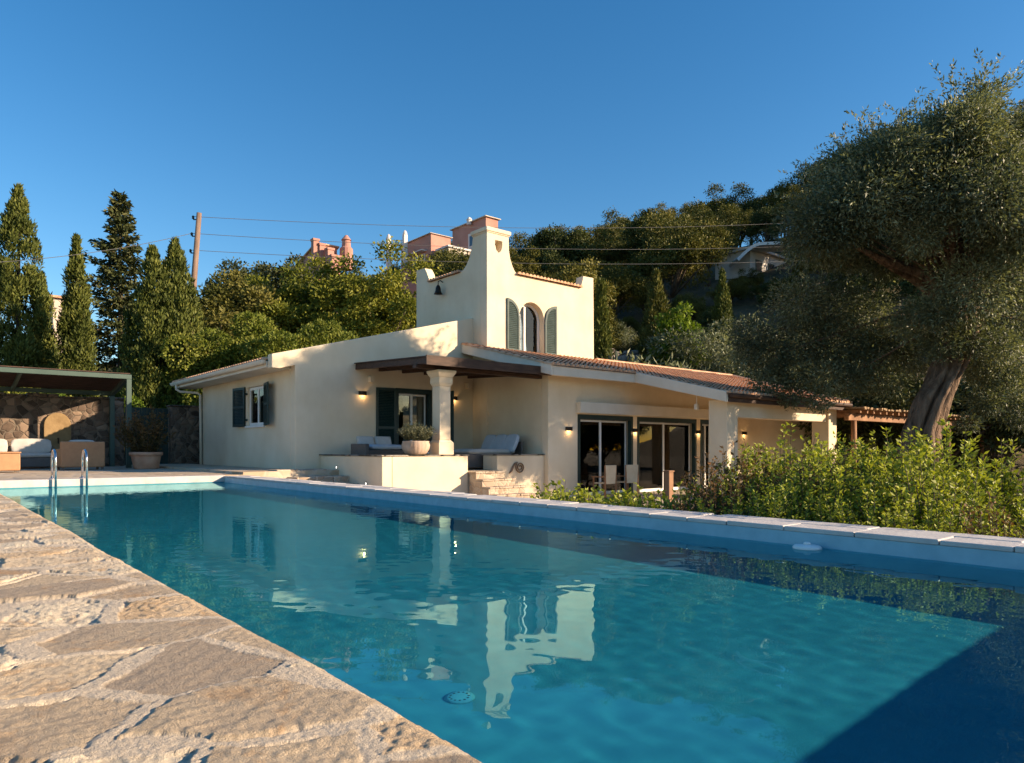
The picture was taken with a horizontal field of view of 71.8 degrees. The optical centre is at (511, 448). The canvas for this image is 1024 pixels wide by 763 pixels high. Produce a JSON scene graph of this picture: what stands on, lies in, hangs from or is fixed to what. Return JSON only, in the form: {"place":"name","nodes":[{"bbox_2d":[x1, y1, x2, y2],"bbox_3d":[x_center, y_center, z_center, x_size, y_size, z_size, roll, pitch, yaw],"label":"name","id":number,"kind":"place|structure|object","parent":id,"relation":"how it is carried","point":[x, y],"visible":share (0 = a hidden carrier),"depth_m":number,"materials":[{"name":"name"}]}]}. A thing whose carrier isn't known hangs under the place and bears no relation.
{"place":"outdoors","nodes":[
{"label":"outdoors","id":0,"kind":"place"},
{"bbox_2d":[0,0,1023,364],"label":"sky","id":1,"kind":"structure","parent":0,"point":[528,115],"materials":[{"name":"blue"}]},
{"bbox_2d":[101,235,1023,526],"bbox_3d":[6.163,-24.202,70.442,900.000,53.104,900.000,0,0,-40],"label":"ground","id":2,"kind":"structure","parent":0,"point":[745,305],"depth_m":60.01,"materials":[{"name":"green plant"}]},
{"bbox_2d":[0,182,62,393],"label":"cypress","id":3,"kind":"object","parent":2,"relation":"on","point":[26,347],"visible":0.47,"depth_m":34.62,"materials":[{"name":"green plant"}]},
{"bbox_2d":[54,233,99,396],"bbox_3d":[-22.822,-4.941,36.977,2.348,12.748,2.449,0,0,-40],"label":"cypress","id":4,"kind":"object","parent":2,"relation":"on","point":[76,329],"visible":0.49,"depth_m":36.63,"materials":[{"name":"green plant"}]},
{"bbox_2d":[66,189,144,443],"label":"ragged conifer","id":5,"kind":"object","parent":2,"relation":"on","point":[121,228],"visible":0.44,"depth_m":40.57,"materials":[{"name":"green plant"}]},
{"bbox_2d":[107,236,205,448],"bbox_3d":[-16.317,-4.242,33.008,4.551,11.605,3.572,0,0,-40],"label":"cypress","id":6,"kind":"object","parent":2,"relation":"on","point":[163,294],"visible":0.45,"depth_m":32.18,"materials":[{"name":"green plant"}]},
{"bbox_2d":[0,464,338,479],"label":"deck","id":7,"kind":"structure","parent":2,"relation":"on","point":[124,471],"depth_m":18.73,"materials":[{"name":"stone"}]},
{"bbox_2d":[0,452,20,472],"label":"coffee table","id":8,"kind":"object","parent":7,"relation":"on","point":[9,461],"visible":1,"depth_m":18.83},
{"bbox_2d":[0,438,53,466],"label":"wicker sofa","id":9,"kind":"object","parent":7,"relation":"on","point":[35,453],"visible":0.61,"depth_m":22.69,"materials":[{"name":"white fabric"}]},
{"bbox_2d":[40,413,70,467],"bbox_3d":[-15.631,-0.298,24.376,1.100,1.884,0.540,0,0,-40],"label":"wall fountain","id":10,"kind":"object","parent":7,"relation":"on","point":[56,429],"depth_m":24.46,"materials":[{"name":"stone"}]},
{"bbox_2d":[0,392,124,467],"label":"stone wall","id":11,"kind":"structure","parent":7,"relation":"on","point":[23,416],"depth_m":24.71,"materials":[{"name":"stone"}]},
{"bbox_2d":[124,407,167,464],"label":"garden gate","id":12,"kind":"structure","parent":11,"relation":"attached to","point":[164,447],"depth_m":26.86,"materials":[{"name":"metal"}]},
{"bbox_2d":[0,365,131,467],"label":"green pergola","id":13,"kind":"object","parent":7,"relation":"on","point":[33,379],"visible":0.97,"depth_m":23.50,"materials":[{"name":"metal"}]},
{"bbox_2d":[49,449,87,486],"bbox_3d":[-9.356,0.678,14.955,0.675,1.343,0.620,0,0,-40],"label":"pool ladder","id":14,"kind":"object","parent":7,"relation":"attached to","point":[53,453],"visible":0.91,"depth_m":14.91,"materials":[{"name":"silver metal"}]},
{"bbox_2d":[56,440,104,469],"bbox_3d":[-13.180,0.188,21.609,1.160,0.913,0.950,0,0,-40],"label":"wicker armchair","id":15,"kind":"object","parent":7,"relation":"on","point":[69,453],"visible":0.92,"depth_m":21.22,"materials":[{"name":"brown wicker"}]},
{"bbox_2d":[0,475,224,487],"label":"pool edge","id":16,"kind":"object","parent":7,"relation":"attached to","point":[98,481],"visible":1,"depth_m":15.29,"materials":[{"name":"stone"}]},
{"bbox_2d":[113,405,175,468],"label":"potted shrub","id":17,"kind":"object","parent":7,"relation":"on","point":[146,453],"visible":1,"depth_m":22.33,"materials":[{"name":"green plant"}]},
{"bbox_2d":[166,405,202,463],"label":"stone pier","id":18,"kind":"structure","parent":7,"relation":"on","point":[183,442],"depth_m":27.17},
{"bbox_2d":[185,212,201,350],"bbox_3d":[-17.336,-6.199,38.025,1.323,12.922,0.396,0,0,-3],"label":"utility pole","id":19,"kind":"object","parent":2,"relation":"on","point":[195,252],"visible":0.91,"depth_m":37.89,"materials":[{"name":"wood"}]},
{"bbox_2d":[155,327,234,407],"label":"climber shrub","id":20,"kind":"object","parent":2,"relation":"on","point":[193,356],"visible":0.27,"depth_m":31.80,"materials":[{"name":"green plant"}]},
{"bbox_2d":[196,306,254,362],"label":"broadleaf tree","id":21,"kind":"object","parent":2,"relation":"on","point":[223,323],"visible":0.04,"depth_m":40.89,"materials":[{"name":"green plant"}]},
{"bbox_2d":[189,310,266,404],"bbox_3d":[-12.933,-2.486,33.915,4.859,8.269,5.588,0,0,-13],"label":"climber shrub","id":22,"kind":"object","parent":2,"relation":"on","point":[239,316],"visible":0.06,"depth_m":33.23,"materials":[{"name":"green plant"}]},
{"bbox_2d":[204,256,265,287],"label":"broadleaf tree","id":23,"kind":"object","parent":2,"relation":"on","point":[244,270],"visible":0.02,"depth_m":59.65,"materials":[{"name":"green plant"}]},
{"bbox_2d":[0,494,481,762],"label":"pool deck","id":24,"kind":"structure","parent":2,"relation":"on","point":[105,658],"depth_m":1.95,"materials":[{"name":"stone"}]},
{"bbox_2d":[203,311,278,372],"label":"climber shrub","id":25,"kind":"object","parent":2,"relation":"on","point":[268,327],"visible":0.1,"depth_m":33.27,"materials":[{"name":"green plant"}]},
{"bbox_2d":[196,269,291,345],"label":"broadleaf tree","id":26,"kind":"object","parent":2,"relation":"on","point":[222,295],"visible":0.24,"depth_m":45.56,"materials":[{"name":"green plant"}]},
{"bbox_2d":[236,329,300,362],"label":"climber shrub","id":27,"kind":"object","parent":2,"relation":"on","point":[250,343],"visible":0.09,"depth_m":31.63,"materials":[{"name":"green plant"}]},
{"bbox_2d":[234,252,308,298],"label":"broadleaf tree","id":28,"kind":"object","parent":2,"relation":"on","point":[266,270],"visible":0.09,"depth_m":55.87,"materials":[{"name":"green plant"}]},
{"bbox_2d":[238,251,349,344],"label":"broadleaf tree","id":29,"kind":"object","parent":2,"relation":"on","point":[292,308],"visible":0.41,"depth_m":47.91,"materials":[{"name":"green plant"}]},
{"bbox_2d":[268,469,358,483],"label":"stone steps","id":30,"kind":"structure","parent":2,"relation":"on","point":[335,478],"depth_m":18.35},
{"bbox_2d":[292,235,352,282],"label":"hill house","id":31,"kind":"structure","parent":2,"relation":"on","point":[327,251],"depth_m":77.25,"materials":[{"name":"paint"}]},
{"bbox_2d":[296,318,349,347],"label":"climber shrub","id":32,"kind":"object","parent":2,"relation":"on","point":[315,331],"visible":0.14,"depth_m":34.60,"materials":[{"name":"green plant"}]},
{"bbox_2d":[304,234,441,338],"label":"broadleaf tree","id":33,"kind":"object","parent":2,"relation":"on","point":[385,309],"visible":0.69,"depth_m":46.71,"materials":[{"name":"green plant"}]},
{"bbox_2d":[386,230,470,320],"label":"hill house","id":34,"kind":"structure","parent":2,"relation":"on","point":[434,242],"depth_m":81.54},
{"bbox_2d":[319,369,544,498],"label":"terrace","id":35,"kind":"structure","parent":2,"relation":"on","point":[440,467],"depth_m":18.56,"materials":[{"name":"beige paint"}]},
{"bbox_2d":[351,436,403,454],"bbox_3d":[-3.721,0.128,19.581,1.232,0.943,0.884,0,0,-40],"label":"wicker bench","id":36,"kind":"object","parent":35,"relation":"on","point":[367,445],"visible":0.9,"depth_m":19.41,"materials":[{"name":"grey fabric"}]},
{"bbox_2d":[396,420,436,454],"bbox_3d":[-2.469,-0.296,18.165,1.032,0.915,1.034,0,0,-40],"label":"terrace planter","id":37,"kind":"object","parent":35,"relation":"on","point":[415,433],"visible":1,"depth_m":17.94,"materials":[{"name":"ceramic"}]},
{"bbox_2d":[354,355,551,388],"bbox_3d":[-1.731,-2.238,20.560,4.340,0.536,3.865,0,0,-40],"label":"timber canopy","id":38,"kind":"object","parent":35,"relation":"on","point":[471,368],"visible":0.92,"depth_m":19.32,"materials":[{"name":"brown wood"}]},
{"bbox_2d":[453,434,522,467],"bbox_3d":[-0.934,0.058,21.081,1.970,0.984,1.602,0,0,-40],"label":"daybed","id":39,"kind":"object","parent":35,"relation":"on","point":[502,444],"visible":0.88,"depth_m":20.94,"materials":[{"name":"fabric"}]},
{"bbox_2d":[450,215,500,249],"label":"hill house","id":40,"kind":"structure","parent":2,"relation":"on","point":[462,237],"depth_m":86.35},
{"bbox_2d":[429,245,521,276],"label":"hill tree","id":41,"kind":"object","parent":2,"relation":"on","point":[459,263],"visible":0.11,"depth_m":59.28,"materials":[{"name":"green plant"}]},
{"bbox_2d":[0,482,1015,552],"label":"pool basin","id":42,"kind":"object","parent":2,"relation":"in","point":[206,482],"visible":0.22,"depth_m":15.06,"materials":[{"name":"tile"}]},
{"bbox_2d":[0,482,1023,762],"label":"water","id":43,"kind":"structure","parent":42,"relation":"in","point":[494,636],"depth_m":3.25,"materials":[{"name":"liquid"}]},
{"bbox_2d":[224,478,1023,569],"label":"waterline tiles","id":44,"kind":"object","parent":42,"relation":"attached to","point":[1002,559],"visible":0.56,"depth_m":6.37,"materials":[{"name":"tile"}]},
{"bbox_2d":[170,226,852,498],"bbox_3d":[2.752,-2.790,27.924,25.885,8.780,17.055,0,0,-40],"label":"villa","id":45,"kind":"object","parent":2,"relation":"on","point":[302,408],"visible":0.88,"depth_m":22.50,"materials":[{"name":"beige paint"}]},
{"bbox_2d":[232,381,268,427],"bbox_3d":[-7.927,-1.295,21.796,0.357,1.290,3.162,0,0,-39],"label":"window","id":46,"kind":"structure","parent":45,"relation":"in","point":[259,396],"depth_m":22.23,"materials":[{"name":"white paint"}]},
{"bbox_2d":[507,298,556,354],"bbox_3d":[0.605,-4.075,24.217,2.260,1.810,0.355,0,0,-40],"label":"arched window","id":47,"kind":"structure","parent":45,"relation":"in","point":[527,323],"depth_m":24.38,"materials":[{"name":"white paint"}]},
{"bbox_2d":[509,244,554,279],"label":"hill tree","id":48,"kind":"object","parent":2,"relation":"on","point":[516,263],"visible":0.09,"depth_m":57.95,"materials":[{"name":"green plant"}]},
{"bbox_2d":[525,222,598,278],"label":"hill tree","id":49,"kind":"object","parent":2,"relation":"on","point":[550,241],"visible":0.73,"depth_m":69.23,"materials":[{"name":"green plant"}]},
{"bbox_2d":[552,254,624,347],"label":"hill tree","id":50,"kind":"object","parent":2,"relation":"on","point":[569,272],"visible":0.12,"depth_m":44.74,"materials":[{"name":"green plant"}]},
{"bbox_2d":[593,276,614,359],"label":"cypress","id":51,"kind":"object","parent":2,"relation":"on","point":[603,342],"visible":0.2,"depth_m":36.78,"materials":[{"name":"green plant"}]},
{"bbox_2d":[584,222,635,277],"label":"hill tree","id":52,"kind":"object","parent":2,"relation":"on","point":[612,256],"visible":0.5,"depth_m":71.51,"materials":[{"name":"green plant"}]},
{"bbox_2d":[581,258,651,320],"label":"hill tree","id":53,"kind":"object","parent":2,"relation":"on","point":[627,283],"visible":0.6,"depth_m":59.67,"materials":[{"name":"green plant"}]},
{"bbox_2d":[547,489,705,508],"bbox_3d":[3.461,1.763,20.853,19.890,0.574,8.500,0,0,-40],"label":"court","id":54,"kind":"object","parent":2,"relation":"on","point":[655,493],"depth_m":22.23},
{"bbox_2d":[592,465,616,497],"bbox_3d":[2.773,0.986,21.197,0.600,0.980,0.509,0,0,-44],"label":"canvas chair","id":55,"kind":"object","parent":54,"relation":"on","point":[610,475],"visible":0.88,"depth_m":21.03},
{"bbox_2d":[634,268,673,363],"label":"cypress","id":56,"kind":"object","parent":2,"relation":"on","point":[656,301],"visible":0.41,"depth_m":41.59,"materials":[{"name":"green plant"}]},
{"bbox_2d":[615,212,704,278],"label":"hill tree","id":57,"kind":"object","parent":2,"relation":"on","point":[635,242],"visible":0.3,"depth_m":68.02,"materials":[{"name":"green plant"}]},
{"bbox_2d":[596,348,742,373],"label":"dark tree","id":58,"kind":"object","parent":2,"relation":"on","point":[673,364],"visible":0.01,"depth_m":33.78,"materials":[{"name":"green plant"}]},
{"bbox_2d":[645,301,710,369],"bbox_3d":[8.931,-4.090,37.873,3.560,7.510,3.650,0,0,28],"label":"lime tree","id":59,"kind":"object","parent":2,"relation":"on","point":[666,323],"visible":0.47,"depth_m":37.30,"materials":[{"name":"green plant"}]},
{"bbox_2d":[624,209,737,307],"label":"hill tree","id":60,"kind":"object","parent":2,"relation":"on","point":[686,244],"visible":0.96,"depth_m":60.17,"materials":[{"name":"green plant"}]},
{"bbox_2d":[641,322,743,374],"bbox_3d":[9.271,-3.079,36.929,6.279,6.758,7.241,0,0,10],"label":"dark tree","id":61,"kind":"object","parent":2,"relation":"on","point":[681,342],"visible":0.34,"depth_m":35.60,"materials":[{"name":"green plant"}]},
{"bbox_2d":[674,296,713,323],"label":"slope bush","id":62,"kind":"object","parent":2,"relation":"on","point":[697,315],"visible":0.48,"depth_m":57.27,"materials":[{"name":"green plant"}]},
{"bbox_2d":[686,197,746,285],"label":"hill tree","id":63,"kind":"object","parent":2,"relation":"on","point":[712,226],"visible":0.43,"depth_m":68.18,"materials":[{"name":"green plant"}]},
{"bbox_2d":[711,267,735,349],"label":"cypress","id":64,"kind":"object","parent":2,"relation":"on","point":[721,307],"visible":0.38,"depth_m":45.75,"materials":[{"name":"green plant"}]},
{"bbox_2d":[685,181,761,217],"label":"hill tree","id":65,"kind":"object","parent":2,"relation":"on","point":[714,203],"visible":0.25,"depth_m":90.51,"materials":[{"name":"green plant"}]},
{"bbox_2d":[706,278,751,303],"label":"slope bush","id":66,"kind":"object","parent":2,"relation":"on","point":[735,289],"visible":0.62,"depth_m":60.33,"materials":[{"name":"green plant"}]},
{"bbox_2d":[716,201,755,245],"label":"hill tree","id":67,"kind":"object","parent":2,"relation":"on","point":[745,219],"visible":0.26,"depth_m":81.56,"materials":[{"name":"green plant"}]},
{"bbox_2d":[693,311,802,388],"bbox_3d":[12.628,-4.202,39.284,7.985,6.830,6.534,0,0,25],"label":"dark tree","id":68,"kind":"object","parent":2,"relation":"on","point":[720,323],"visible":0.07,"depth_m":38.91,"materials":[{"name":"green plant"}]},
{"bbox_2d":[715,241,792,282],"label":"hill house","id":69,"kind":"structure","parent":2,"relation":"on","point":[764,257],"depth_m":68.98,"materials":[{"name":"beige paint"}]},
{"bbox_2d":[698,323,837,389],"bbox_3d":[13.310,-3.192,36.406,8.003,7.673,8.002,0,0,-40],"label":"dark tree","id":70,"kind":"object","parent":2,"relation":"on","point":[732,370],"visible":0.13,"depth_m":35.21,"materials":[{"name":"green plant"}]},
{"bbox_2d":[746,202,790,245],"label":"hill tree","id":71,"kind":"object","parent":2,"relation":"on","point":[758,215],"visible":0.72,"depth_m":77.25,"materials":[{"name":"green plant"}]},
{"bbox_2d":[755,177,802,236],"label":"hill tree","id":72,"kind":"object","parent":2,"relation":"on","point":[778,190],"visible":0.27,"depth_m":89.03,"materials":[{"name":"green plant"}]},
{"bbox_2d":[792,356,915,462],"bbox_3d":[13.835,-1.229,31.048,7.227,6.450,6.394,0,0,-40],"label":"garden tree","id":73,"kind":"object","parent":2,"relation":"on","point":[864,428],"visible":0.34,"depth_m":29.64,"materials":[{"name":"green plant"}]},
{"bbox_2d":[820,265,903,325],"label":"hill tree","id":74,"kind":"object","parent":2,"relation":"on","point":[882,291],"visible":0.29,"depth_m":47.71,"materials":[{"name":"green plant"}]},
{"bbox_2d":[722,48,1023,478],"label":"olive tree","id":75,"kind":"object","parent":2,"relation":"on","point":[961,163],"visible":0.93,"depth_m":18.48,"materials":[{"name":"green plant"}]},
{"bbox_2d":[837,359,969,465],"bbox_3d":[16.839,-1.167,31.597,6.593,6.400,6.234,0,0,-40],"label":"garden tree","id":76,"kind":"object","parent":2,"relation":"on","point":[862,402],"visible":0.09,"depth_m":30.77,"materials":[{"name":"green plant"}]},
{"bbox_2d":[837,407,995,475],"bbox_3d":[16.162,0.043,31.616,16.867,2.917,6.541,0,0,-40],"label":"rustic pergola","id":77,"kind":"object","parent":2,"relation":"on","point":[853,415],"visible":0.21,"depth_m":25.36,"materials":[{"name":"terracotta tile"},{"name":"timber"}]},
{"bbox_2d":[886,261,984,328],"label":"hill tree","id":78,"kind":"object","parent":2,"relation":"on","point":[909,288],"visible":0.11,"depth_m":44.09,"materials":[{"name":"green plant"}]},
{"bbox_2d":[878,367,1022,463],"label":"garden tree","id":79,"kind":"object","parent":2,"relation":"on","point":[953,413],"visible":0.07,"depth_m":31.29,"materials":[{"name":"green plant"}]},
{"bbox_2d":[943,362,1023,478],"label":"garden tree","id":80,"kind":"object","parent":2,"relation":"on","point":[992,442],"visible":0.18,"depth_m":31.63,"materials":[{"name":"green plant"}]},
{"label":"pool wall","id":81,"kind":"structure","parent":2,"relation":"on","visible":0},
{"bbox_2d":[224,475,1023,552],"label":"pool coping","id":82,"kind":"object","parent":81,"relation":"on","point":[994,543],"visible":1,"depth_m":6.51,"materials":[{"name":"stone"}]},
{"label":"planting bed","id":83,"kind":"structure","parent":0,"visible":0},
{"bbox_2d":[644,479,719,514],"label":"hedge shrub","id":84,"kind":"object","parent":83,"relation":"on","point":[674,496],"visible":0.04,"depth_m":8.23,"materials":[{"name":"green plant"}]},
{"bbox_2d":[672,453,777,514],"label":"hedge shrub","id":85,"kind":"object","parent":83,"relation":"on","point":[703,489],"visible":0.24,"depth_m":7.92,"materials":[{"name":"green plant"}]},
{"bbox_2d":[686,440,784,507],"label":"hedge shrub","id":86,"kind":"object","parent":83,"relation":"on","point":[743,466],"visible":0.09,"depth_m":8.38,"materials":[{"name":"green plant"}]},
{"bbox_2d":[695,482,777,515],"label":"hedge shrub","id":87,"kind":"object","parent":83,"relation":"on","point":[737,507],"visible":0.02,"depth_m":7.42,"materials":[{"name":"green plant"}]},
{"bbox_2d":[704,444,813,501],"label":"hedge shrub","id":88,"kind":"object","parent":83,"relation":"on","point":[753,466],"visible":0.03,"depth_m":8.70,"materials":[{"name":"green plant"}]},
{"bbox_2d":[733,479,827,521],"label":"hedge shrub","id":89,"kind":"object","parent":83,"relation":"on","point":[772,507],"visible":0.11,"depth_m":6.92,"materials":[{"name":"green plant"}]},
{"bbox_2d":[727,446,833,514],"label":"hedge shrub","id":90,"kind":"object","parent":83,"relation":"on","point":[780,469],"visible":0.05,"depth_m":8.29,"materials":[{"name":"green plant"}]},
{"bbox_2d":[719,422,852,488],"bbox_3d":[3.581,0.564,9.265,1.770,1.824,1.733,0,0,20],"label":"hedge shrub","id":91,"kind":"object","parent":83,"relation":"on","point":[792,456],"visible":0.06,"depth_m":9.26,"materials":[{"name":"green plant"}]},
{"bbox_2d":[762,444,865,514],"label":"hedge shrub","id":92,"kind":"object","parent":83,"relation":"on","point":[800,471],"visible":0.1,"depth_m":7.93,"materials":[{"name":"green plant"}]},
{"bbox_2d":[785,489,865,524],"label":"hedge shrub","id":93,"kind":"object","parent":83,"relation":"on","point":[818,517],"visible":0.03,"depth_m":6.66,"materials":[{"name":"green plant"}]},
{"bbox_2d":[756,442,903,524],"bbox_3d":[3.154,0.703,7.205,1.347,1.543,1.392,0,0,41],"label":"hedge shrub","id":94,"kind":"object","parent":83,"relation":"on","point":[822,487],"visible":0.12,"depth_m":7.12,"materials":[{"name":"green plant"}]},
{"bbox_2d":[804,430,893,492],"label":"hedge shrub","id":95,"kind":"object","parent":83,"relation":"on","point":[814,453],"visible":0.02,"depth_m":8.56,"materials":[{"name":"green plant"}]},
{"bbox_2d":[793,437,936,515],"bbox_3d":[3.777,0.653,7.745,1.409,1.643,1.535,0,0,17],"label":"hedge shrub","id":96,"kind":"object","parent":83,"relation":"on","point":[860,455],"visible":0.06,"depth_m":7.74,"materials":[{"name":"green plant"}]},
{"bbox_2d":[812,470,928,527],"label":"hedge shrub","id":97,"kind":"object","parent":83,"relation":"on","point":[860,495],"visible":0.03,"depth_m":6.88,"materials":[{"name":"green plant"}]},
{"bbox_2d":[817,489,927,530],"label":"hedge shrub","id":98,"kind":"object","parent":83,"relation":"on","point":[841,515],"visible":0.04,"depth_m":6.28,"materials":[{"name":"green plant"}]},
{"bbox_2d":[839,426,968,489],"bbox_3d":[4.467,0.604,8.195,1.614,1.742,1.648,0,0,-19],"label":"hedge shrub","id":99,"kind":"object","parent":83,"relation":"on","point":[875,471],"depth_m":8.20,"materials":[{"name":"green plant"}]},
{"bbox_2d":[831,430,994,529],"bbox_3d":[4.066,0.641,7.302,1.608,1.666,1.476,0,0,23],"label":"hedge shrub","id":100,"kind":"object","parent":83,"relation":"on","point":[899,462],"visible":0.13,"depth_m":7.12,"materials":[{"name":"green plant"}]},
{"bbox_2d":[875,491,989,534],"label":"hedge shrub","id":101,"kind":"object","parent":83,"relation":"on","point":[896,516],"visible":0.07,"depth_m":5.89,"materials":[{"name":"green plant"}]},
{"bbox_2d":[854,443,1018,537],"bbox_3d":[3.909,0.710,6.569,1.533,1.529,1.408,0,0,-25],"label":"hedge shrub","id":102,"kind":"object","parent":83,"relation":"on","point":[917,514],"visible":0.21,"depth_m":6.50,"materials":[{"name":"green plant"}]},
{"bbox_2d":[888,413,1023,526],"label":"hedge shrub","id":103,"kind":"object","parent":83,"relation":"on","point":[968,443],"visible":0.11,"depth_m":7.44,"materials":[{"name":"green plant"}]},
{"bbox_2d":[907,459,1020,536],"bbox_3d":[4.381,0.777,6.991,1.171,1.393,1.276,0,0,35],"label":"hedge shrub","id":104,"kind":"object","parent":83,"relation":"on","point":[965,480],"visible":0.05,"depth_m":6.85,"materials":[{"name":"green plant"}]},
{"bbox_2d":[919,486,1023,536],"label":"hedge shrub","id":105,"kind":"object","parent":83,"relation":"on","point":[980,501],"visible":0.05,"depth_m":6.05,"materials":[{"name":"green plant"}]},
{"bbox_2d":[938,491,1023,537],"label":"hedge shrub","id":106,"kind":"object","parent":83,"relation":"on","point":[972,529],"visible":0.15,"depth_m":5.73,"materials":[{"name":"green plant"}]},
{"bbox_2d":[950,438,1023,537],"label":"hedge shrub","id":107,"kind":"object","parent":83,"relation":"on","point":[1019,492],"visible":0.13,"depth_m":7.16,"materials":[{"name":"green plant"}]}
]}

